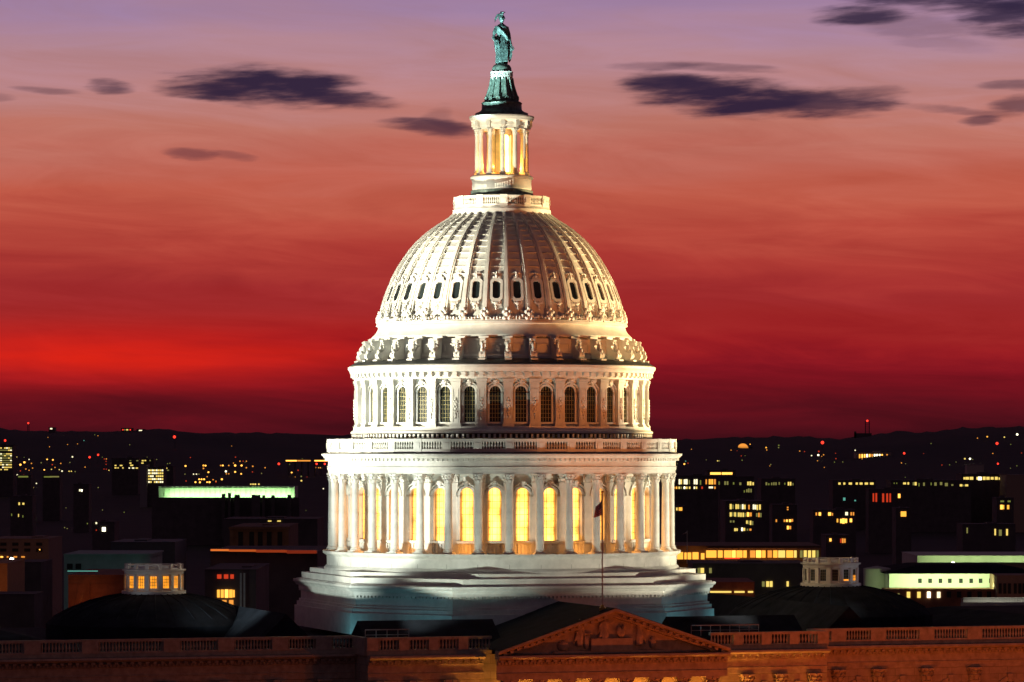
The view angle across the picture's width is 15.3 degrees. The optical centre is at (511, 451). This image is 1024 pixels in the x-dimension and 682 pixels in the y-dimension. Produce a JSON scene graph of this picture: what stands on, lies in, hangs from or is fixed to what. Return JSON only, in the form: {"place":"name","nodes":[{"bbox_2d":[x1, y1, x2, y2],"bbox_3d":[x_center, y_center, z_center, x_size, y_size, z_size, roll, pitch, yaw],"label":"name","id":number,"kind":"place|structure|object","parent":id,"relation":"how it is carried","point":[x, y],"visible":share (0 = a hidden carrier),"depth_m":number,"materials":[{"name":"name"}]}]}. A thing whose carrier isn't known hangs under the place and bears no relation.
{"place":"outdoors","nodes":[
{"label":"outdoors","id":0,"kind":"place"},
{"bbox_2d":[0,113,1023,681],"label":"domed building","id":1,"kind":"structure","parent":0,"point":[500,369],"depth_m":394.80,"materials":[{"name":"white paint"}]},
{"bbox_2d":[365,629,408,637],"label":"roof railing","id":2,"kind":"object","parent":1,"relation":"on","point":[389,629],"visible":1,"depth_m":372.61,"materials":[{"name":"metal"}]},
{"bbox_2d":[475,11,527,114],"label":"statue","id":3,"kind":"object","parent":1,"relation":"on","point":[501,96],"visible":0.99,"depth_m":409.02,"materials":[{"name":"green metal"}]},
{"bbox_2d":[594,491,605,610],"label":"flagpole","id":4,"kind":"object","parent":1,"relation":"on","point":[598,509],"visible":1,"depth_m":376.39,"materials":[{"name":"black metal"}]},
{"bbox_2d":[691,624,758,633],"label":"roof railing","id":5,"kind":"object","parent":1,"relation":"on","point":[721,625],"visible":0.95,"depth_m":383.28,"materials":[{"name":"metal"}]},
{"bbox_2d":[0,426,1023,610],"bbox_3d":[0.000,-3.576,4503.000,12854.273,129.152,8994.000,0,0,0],"label":"ground","id":6,"kind":"structure","parent":0,"point":[260,451],"depth_m":5783.10,"materials":[{"name":"black"}]},
{"bbox_2d":[0,444,16,496],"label":"office tower","id":7,"kind":"structure","parent":6,"relation":"on","point":[8,470],"depth_m":4300.00,"materials":[{"name":"black"}]},
{"bbox_2d":[0,559,25,590],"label":"orange wall block","id":8,"kind":"structure","parent":6,"relation":"on","point":[12,574],"depth_m":566.92,"materials":[{"name":"brown"}]},
{"bbox_2d":[0,591,43,627],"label":"block","id":9,"kind":"structure","parent":6,"relation":"on","point":[21,609],"depth_m":540.00,"materials":[{"name":"black concrete"}]},
{"bbox_2d":[10,494,35,535],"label":"house","id":10,"kind":"structure","parent":6,"relation":"on","point":[22,514],"depth_m":2200.00,"materials":[{"name":"black"}]},
{"bbox_2d":[17,475,33,495],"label":"building","id":11,"kind":"structure","parent":6,"relation":"on","point":[25,484],"depth_m":3300.00,"materials":[{"name":"black"}]},
{"bbox_2d":[3,559,52,626],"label":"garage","id":12,"kind":"structure","parent":6,"relation":"on","point":[38,574],"depth_m":804.34,"materials":[{"name":"black"}]},
{"bbox_2d":[0,535,61,615],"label":"apartment block","id":13,"kind":"structure","parent":6,"relation":"on","point":[34,547],"depth_m":1000.55,"materials":[{"name":"black"}]},
{"bbox_2d":[48,427,55,432],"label":"hill house","id":14,"kind":"structure","parent":6,"relation":"on","point":[52,429],"depth_m":8300.00,"materials":[{"name":"black"}]},
{"bbox_2d":[43,474,62,520],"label":"building","id":15,"kind":"structure","parent":6,"relation":"on","point":[52,497],"depth_m":3350.00,"materials":[{"name":"black"}]},
{"bbox_2d":[73,482,90,531],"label":"building","id":16,"kind":"structure","parent":6,"relation":"on","point":[81,505],"depth_m":2900.00,"materials":[{"name":"black"}]},
{"bbox_2d":[68,569,123,607],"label":"brick block","id":17,"kind":"structure","parent":6,"relation":"on","point":[97,583],"depth_m":600.00,"materials":[{"name":"brown brick"}]},
{"bbox_2d":[87,519,118,549],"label":"house","id":18,"kind":"structure","parent":6,"relation":"on","point":[105,533],"depth_m":1500.00,"materials":[{"name":"black"}]},
{"bbox_2d":[64,550,163,609],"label":"curved hall","id":19,"kind":"structure","parent":6,"relation":"on","point":[77,561],"depth_m":700.00,"materials":[{"name":"teal stone"}]},
{"bbox_2d":[67,564,72,568],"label":"window","id":20,"kind":"structure","parent":19,"relation":"in","point":[69,566],"depth_m":699.76,"materials":[{"name":"black glass"}]},
{"bbox_2d":[112,457,140,494],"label":"apartment block","id":21,"kind":"structure","parent":6,"relation":"on","point":[125,475],"depth_m":4400.00,"materials":[{"name":"black"}]},
{"bbox_2d":[121,428,133,431],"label":"hill house","id":22,"kind":"structure","parent":6,"relation":"on","point":[126,429],"depth_m":8300.00,"materials":[{"name":"black"}]},
{"bbox_2d":[140,465,149,506],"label":"blank tower","id":23,"kind":"structure","parent":6,"relation":"on","point":[143,485],"depth_m":3895.00,"materials":[{"name":"black"}]},
{"bbox_2d":[111,538,185,589],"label":"building","id":24,"kind":"structure","parent":6,"relation":"on","point":[174,552],"depth_m":850.00,"materials":[{"name":"black"}]},
{"bbox_2d":[141,457,155,466],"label":"apartment block","id":25,"kind":"structure","parent":6,"relation":"on","point":[147,461],"depth_m":5000.00,"materials":[{"name":"black"}]},
{"bbox_2d":[147,466,166,506],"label":"office block","id":26,"kind":"structure","parent":6,"relation":"on","point":[156,477],"depth_m":3900.00,"materials":[{"name":"black"}]},
{"bbox_2d":[162,465,175,485],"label":"office block","id":27,"kind":"structure","parent":6,"relation":"on","point":[170,475],"depth_m":4200.00,"materials":[{"name":"black"}]},
{"bbox_2d":[152,486,298,544],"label":"long hall","id":28,"kind":"structure","parent":6,"relation":"on","point":[191,515],"depth_m":2494.50,"materials":[{"name":"black"}]},
{"bbox_2d":[204,563,269,610],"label":"glass fronted block","id":29,"kind":"structure","parent":6,"relation":"on","point":[222,581],"depth_m":560.00,"materials":[{"name":"black"}]},
{"bbox_2d":[229,590,232,597],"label":"window","id":30,"kind":"structure","parent":29,"relation":"in","point":[230,591],"depth_m":559.81,"materials":[{"name":"yellow glass"}]},
{"bbox_2d":[240,573,244,606],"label":"twin pylon","id":31,"kind":"object","parent":6,"relation":"on","point":[243,589],"visible":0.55,"depth_m":558.70,"materials":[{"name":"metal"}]},
{"bbox_2d":[222,493,290,539],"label":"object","id":32,"kind":"object","parent":6,"relation":"on","point":[255,505],"visible":0.47,"depth_m":2488.00,"materials":[{"name":"black"}]},
{"bbox_2d":[229,523,298,545],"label":"stone building","id":33,"kind":"structure","parent":6,"relation":"on","point":[264,534],"depth_m":800.00,"materials":[{"name":"black"}]},
{"bbox_2d":[237,531,243,545],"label":"tall window","id":34,"kind":"structure","parent":33,"relation":"in","point":[240,533],"depth_m":799.93,"materials":[{"name":"black glass"}]},
{"bbox_2d":[248,531,254,545],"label":"tall window","id":35,"kind":"structure","parent":33,"relation":"in","point":[251,533],"depth_m":799.93,"materials":[{"name":"black glass"}]},
{"bbox_2d":[257,531,263,545],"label":"tall window","id":36,"kind":"structure","parent":33,"relation":"in","point":[260,533],"depth_m":799.93,"materials":[{"name":"black glass"}]},
{"bbox_2d":[266,531,272,545],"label":"tall window","id":37,"kind":"structure","parent":33,"relation":"in","point":[269,533],"depth_m":799.93,"materials":[{"name":"black glass"}]},
{"bbox_2d":[276,531,282,545],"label":"tall window","id":38,"kind":"structure","parent":33,"relation":"in","point":[279,533],"depth_m":799.93,"materials":[{"name":"black glass"}]},
{"bbox_2d":[210,546,327,620],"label":"flat roofed block","id":39,"kind":"structure","parent":6,"relation":"on","point":[287,564],"depth_m":620.00,"materials":[{"name":"black"}]},
{"bbox_2d":[224,516,323,546],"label":"stone building","id":40,"kind":"structure","parent":6,"relation":"on","point":[310,531],"depth_m":900.00,"materials":[{"name":"black"}]},
{"bbox_2d":[285,460,327,475],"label":"viaduct","id":41,"kind":"object","parent":6,"relation":"on","point":[307,461],"visible":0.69,"depth_m":5203.00,"materials":[{"name":"black"}]},
{"bbox_2d":[674,504,685,541],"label":"house","id":42,"kind":"structure","parent":6,"relation":"on","point":[679,521],"depth_m":1900.00,"materials":[{"name":"black"}]},
{"bbox_2d":[674,474,718,541],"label":"office block","id":43,"kind":"structure","parent":6,"relation":"on","point":[697,495],"depth_m":2300.00,"materials":[{"name":"black"}]},
{"bbox_2d":[705,468,735,475],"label":"hotel","id":44,"kind":"structure","parent":6,"relation":"on","point":[724,472],"depth_m":3000.00,"materials":[{"name":"black"}]},
{"bbox_2d":[710,472,720,474],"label":"window","id":45,"kind":"structure","parent":44,"relation":"in","point":[711,473],"depth_m":2999.82,"materials":[{"name":"yellow glass"}]},
{"bbox_2d":[722,472,731,474],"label":"window","id":46,"kind":"structure","parent":44,"relation":"in","point":[723,473],"depth_m":2999.82,"materials":[{"name":"yellow glass"}]},
{"bbox_2d":[706,578,754,596],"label":"brick block","id":47,"kind":"structure","parent":6,"relation":"on","point":[738,586],"depth_m":600.00,"materials":[{"name":"black"}]},
{"bbox_2d":[710,591,730,592],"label":"window","id":48,"kind":"structure","parent":47,"relation":"in","point":[710,591],"depth_m":599.86,"materials":[{"name":"yellow glass"}]},
{"bbox_2d":[719,475,754,541],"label":"office block","id":49,"kind":"structure","parent":6,"relation":"on","point":[733,487],"depth_m":2500.00,"materials":[{"name":"black"}]},
{"bbox_2d":[720,499,764,541],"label":"office block","id":50,"kind":"structure","parent":6,"relation":"on","point":[742,520],"depth_m":1600.00,"materials":[{"name":"black"}]},
{"bbox_2d":[736,444,752,448],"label":"domed pavilion","id":51,"kind":"structure","parent":6,"relation":"on","point":[742,446],"depth_m":7000.67,"materials":[{"name":"orange"}]},
{"bbox_2d":[688,560,802,596],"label":"office block","id":52,"kind":"structure","parent":6,"relation":"on","point":[765,576],"depth_m":680.00,"materials":[{"name":"black"}]},
{"bbox_2d":[675,542,820,567],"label":"glass pavilion","id":53,"kind":"structure","parent":6,"relation":"on","point":[748,550],"depth_m":720.00,"materials":[{"name":"lit glass"},{"name":"dark metal"}]},
{"bbox_2d":[677,552,682,558],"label":"window","id":54,"kind":"structure","parent":53,"relation":"in","point":[680,556],"depth_m":719.86,"materials":[{"name":"yellow glass"}]},
{"bbox_2d":[684,553,690,558],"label":"window","id":55,"kind":"structure","parent":53,"relation":"in","point":[685,554],"depth_m":719.86,"materials":[{"name":"yellow glass"}]},
{"bbox_2d":[692,552,697,558],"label":"window","id":56,"kind":"structure","parent":53,"relation":"in","point":[694,554],"depth_m":719.86,"materials":[{"name":"yellow glass"}]},
{"bbox_2d":[706,550,715,557],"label":"window","id":57,"kind":"structure","parent":53,"relation":"in","point":[709,553],"depth_m":719.86,"materials":[{"name":"yellow glass"}]},
{"bbox_2d":[718,550,722,557],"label":"window","id":58,"kind":"structure","parent":53,"relation":"in","point":[720,552],"depth_m":719.86,"materials":[{"name":"yellow glass"}]},
{"bbox_2d":[724,550,731,557],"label":"window","id":59,"kind":"structure","parent":53,"relation":"in","point":[727,553],"depth_m":719.86,"materials":[{"name":"yellow glass"}]},
{"bbox_2d":[732,550,735,557],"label":"window","id":60,"kind":"structure","parent":53,"relation":"in","point":[733,551],"depth_m":719.86,"materials":[{"name":"yellow glass"}]},
{"bbox_2d":[736,550,741,557],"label":"window","id":61,"kind":"structure","parent":53,"relation":"in","point":[738,552],"depth_m":719.86,"materials":[{"name":"yellow"}]},
{"bbox_2d":[743,550,746,557],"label":"window","id":62,"kind":"structure","parent":53,"relation":"in","point":[744,551],"depth_m":719.86,"materials":[{"name":"yellow"}]},
{"bbox_2d":[750,550,754,557],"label":"window","id":63,"kind":"structure","parent":53,"relation":"in","point":[752,552],"depth_m":719.86,"materials":[{"name":"orange glass"}]},
{"bbox_2d":[756,550,760,557],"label":"window","id":64,"kind":"structure","parent":53,"relation":"in","point":[758,552],"depth_m":719.86,"materials":[{"name":"yellow glass"}]},
{"bbox_2d":[768,550,771,557],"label":"window","id":65,"kind":"structure","parent":53,"relation":"in","point":[769,551],"depth_m":719.86,"materials":[{"name":"orange glass"}]},
{"bbox_2d":[773,550,776,557],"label":"window","id":66,"kind":"structure","parent":53,"relation":"in","point":[774,551],"depth_m":719.86,"materials":[{"name":"yellow glass"}]},
{"bbox_2d":[778,550,784,557],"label":"window","id":67,"kind":"structure","parent":53,"relation":"in","point":[781,553],"depth_m":719.86,"materials":[{"name":"yellow glass"}]},
{"bbox_2d":[786,550,792,557],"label":"window","id":68,"kind":"structure","parent":53,"relation":"in","point":[789,553],"depth_m":719.86,"materials":[{"name":"yellow glass"}]},
{"bbox_2d":[757,477,795,541],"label":"office block","id":69,"kind":"structure","parent":6,"relation":"on","point":[775,490],"depth_m":2600.00,"materials":[{"name":"black"}]},
{"bbox_2d":[769,503,796,541],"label":"office block","id":70,"kind":"structure","parent":6,"relation":"on","point":[782,522],"depth_m":1700.00,"materials":[{"name":"black"}]},
{"bbox_2d":[810,508,855,557],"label":"building","id":71,"kind":"structure","parent":6,"relation":"on","point":[835,520],"depth_m":1800.00,"materials":[{"name":"black"}]},
{"bbox_2d":[821,533,849,558],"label":"building","id":72,"kind":"structure","parent":6,"relation":"on","point":[835,545],"depth_m":1200.00,"materials":[{"name":"black"}]},
{"bbox_2d":[829,478,875,529],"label":"office block","id":73,"kind":"structure","parent":6,"relation":"on","point":[849,494],"depth_m":3000.00,"materials":[{"name":"black"}]},
{"bbox_2d":[854,420,871,437],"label":"radio mast","id":74,"kind":"object","parent":6,"relation":"on","point":[858,435],"visible":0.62,"depth_m":8196.00,"materials":[{"name":"black metal"}]},
{"bbox_2d":[854,451,890,458],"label":"hill mansion","id":75,"kind":"structure","parent":6,"relation":"on","point":[865,454],"depth_m":6200.00,"materials":[{"name":"stone"}]},
{"bbox_2d":[863,566,890,588],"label":"round pavilion","id":76,"kind":"structure","parent":6,"relation":"on","point":[873,576],"depth_m":647.90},
{"bbox_2d":[866,487,905,552],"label":"apartment block","id":77,"kind":"structure","parent":6,"relation":"on","point":[881,503],"depth_m":2300.00,"materials":[{"name":"black"}]},
{"bbox_2d":[892,506,910,564],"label":"building","id":78,"kind":"structure","parent":6,"relation":"on","point":[901,529],"depth_m":1900.00,"materials":[{"name":"black"}]},
{"bbox_2d":[901,511,905,516],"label":"window","id":79,"kind":"structure","parent":78,"relation":"in","point":[903,513],"depth_m":1899.83,"materials":[{"name":"yellow glass"}]},
{"bbox_2d":[886,478,970,531],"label":"office block","id":80,"kind":"structure","parent":6,"relation":"on","point":[939,505],"depth_m":2900.00,"materials":[{"name":"black"}]},
{"bbox_2d":[881,562,1023,607],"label":"floodlit hall","id":81,"kind":"structure","parent":6,"relation":"on","point":[930,584],"depth_m":640.00,"materials":[{"name":"white"}]},
{"bbox_2d":[967,591,971,596],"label":"window","id":82,"kind":"structure","parent":81,"relation":"in","point":[969,593],"depth_m":632.80,"materials":[{"name":"black"}]},
{"bbox_2d":[902,552,1023,568],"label":"long hall","id":83,"kind":"structure","parent":6,"relation":"on","point":[1014,559],"depth_m":760.00,"materials":[{"name":"green stone"}]},
{"bbox_2d":[965,465,983,472],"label":"hill house","id":84,"kind":"structure","parent":6,"relation":"on","point":[973,468],"depth_m":5000.00,"materials":[{"name":"black"}]},
{"bbox_2d":[955,472,1006,522],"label":"office block","id":85,"kind":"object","parent":6,"relation":"on","point":[985,487],"visible":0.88,"depth_m":2950.00,"materials":[{"name":"black"}]},
{"bbox_2d":[956,522,1014,551],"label":"building","id":86,"kind":"structure","parent":6,"relation":"on","point":[987,537],"depth_m":1500.00,"materials":[{"name":"black"}]},
{"bbox_2d":[961,598,1023,605],"bbox_3d":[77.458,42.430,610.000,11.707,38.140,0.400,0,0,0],"label":"terrace railing","id":87,"kind":"object","parent":6,"relation":"on","point":[980,603],"visible":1,"depth_m":609.90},
{"bbox_2d":[992,496,1013,523],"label":"building","id":88,"kind":"structure","parent":6,"relation":"on","point":[1002,509],"depth_m":2100.00,"materials":[{"name":"black"}]},
{"bbox_2d":[989,573,1023,596],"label":"stone annex","id":89,"kind":"object","parent":6,"relation":"on","point":[1007,584],"visible":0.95,"depth_m":630.00,"materials":[{"name":"black"}]},
{"bbox_2d":[999,583,1001,593],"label":"window","id":90,"kind":"structure","parent":89,"relation":"in","point":[1000,584],"depth_m":629.87,"materials":[{"name":"black glass"}]},
{"bbox_2d":[1003,583,1005,593],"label":"window","id":91,"kind":"structure","parent":89,"relation":"in","point":[1004,584],"depth_m":629.87,"materials":[{"name":"black glass"}]},
{"bbox_2d":[1008,583,1010,593],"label":"window","id":92,"kind":"structure","parent":89,"relation":"in","point":[1009,584],"depth_m":629.87,"materials":[{"name":"black glass"}]},
{"bbox_2d":[1014,583,1016,593],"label":"window","id":93,"kind":"structure","parent":89,"relation":"in","point":[1015,584],"depth_m":629.87,"materials":[{"name":"black glass"}]},
{"bbox_2d":[1018,583,1020,593],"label":"window","id":94,"kind":"structure","parent":89,"relation":"in","point":[1019,584],"depth_m":629.87,"materials":[{"name":"black glass"}]},
{"bbox_2d":[1000,475,1023,531],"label":"brown block","id":95,"kind":"structure","parent":6,"relation":"on","point":[1012,486],"depth_m":2900.00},
{"bbox_2d":[0,0,1023,439],"label":"sky","id":96,"kind":"structure","parent":0,"point":[806,217],"materials":[{"name":"red"}]}
]}

